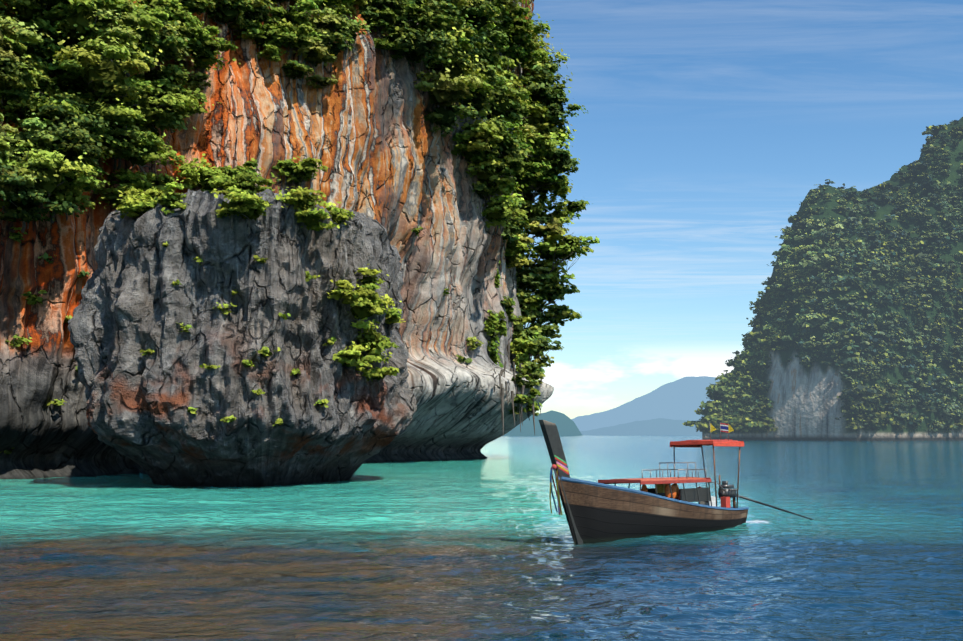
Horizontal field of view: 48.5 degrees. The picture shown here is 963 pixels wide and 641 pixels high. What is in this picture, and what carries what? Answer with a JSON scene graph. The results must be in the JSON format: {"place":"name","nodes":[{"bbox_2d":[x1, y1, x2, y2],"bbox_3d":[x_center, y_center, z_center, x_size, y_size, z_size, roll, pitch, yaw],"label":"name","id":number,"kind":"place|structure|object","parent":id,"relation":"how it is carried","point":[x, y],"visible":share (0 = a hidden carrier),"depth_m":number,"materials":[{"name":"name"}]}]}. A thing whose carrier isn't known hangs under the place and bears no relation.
{"place":"outdoors","nodes":[
{"label":"outdoors","id":0,"kind":"place"},
{"bbox_2d":[0,0,553,478],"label":"cliff wall","id":1,"kind":"structure","parent":0,"point":[372,142],"depth_m":104.67,"materials":[{"name":"stone"}]},
{"bbox_2d":[0,0,599,454],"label":"plants","id":2,"kind":"object","parent":1,"relation":"attached to","point":[64,126],"depth_m":90.68,"materials":[{"name":"green plant"}]},
{"bbox_2d":[0,454,962,640],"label":"sea","id":3,"kind":"structure","parent":0,"point":[487,549],"depth_m":27.92,"materials":[{"name":"liquid"}]},
{"bbox_2d":[68,188,416,486],"bbox_3d":[-15.629,2.279,75.464,20.429,20.934,29.038,-3,-7,29],"label":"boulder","id":4,"kind":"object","parent":3,"relation":"on","point":[134,301],"depth_m":64.43,"materials":[{"name":"grey stone"}]},
{"bbox_2d":[539,420,748,543],"bbox_3d":[5.615,5.292,35.087,1.950,3.974,11.542,-7,-10,42],"label":"longtail boat","id":5,"kind":"object","parent":3,"relation":"on","point":[664,488],"visible":0.67,"depth_m":34.47,"materials":[{"name":"red wood"}]},
{"bbox_2d":[554,476,747,543],"bbox_3d":[5.841,6.196,35.208,1.900,2.310,10.892,-7,-10,42],"label":"boat hull","id":6,"kind":"object","parent":5,"relation":"attached to","point":[600,514],"visible":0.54,"depth_m":32.83,"materials":[{"name":"brown wood"}]},
{"bbox_2d":[642,426,814,519],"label":"boat fittings","id":7,"kind":"object","parent":5,"relation":"attached to","point":[727,490],"visible":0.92,"depth_m":38.18,"materials":[{"name":"metal"}]},
{"bbox_2d":[504,410,581,435],"bbox_3d":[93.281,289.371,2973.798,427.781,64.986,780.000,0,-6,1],"label":"hills","id":8,"kind":"structure","parent":0,"point":[565,425],"depth_m":2583.82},
{"bbox_2d":[580,418,701,434],"bbox_3d":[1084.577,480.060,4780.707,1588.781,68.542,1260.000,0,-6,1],"label":"hill","id":9,"kind":"structure","parent":0,"point":[660,426],"depth_m":4164.17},
{"bbox_2d":[571,376,719,430],"bbox_3d":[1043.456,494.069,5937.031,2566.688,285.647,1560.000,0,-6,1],"label":"mountain","id":10,"kind":"structure","parent":0,"point":[683,398],"depth_m":5166.22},
{"bbox_2d":[481,435,962,453],"bbox_3d":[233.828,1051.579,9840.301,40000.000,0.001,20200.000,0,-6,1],"label":"sea","id":11,"kind":"structure","parent":0,"point":[621,444],"depth_m":299.00,"materials":[{"name":"liquid"}]},
{"bbox_2d":[702,117,962,440],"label":"island","id":12,"kind":"structure","parent":11,"relation":"on","point":[807,404],"depth_m":577.34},
{"bbox_2d":[682,120,962,433],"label":"island trees","id":13,"kind":"object","parent":12,"relation":"on","point":[740,382],"visible":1,"depth_m":586.67,"materials":[{"name":"green plant"}]},
{"bbox_2d":[515,0,962,418],"label":"sky","id":14,"kind":"structure","parent":0,"point":[706,125],"materials":[{"name":"blue"}]}
]}

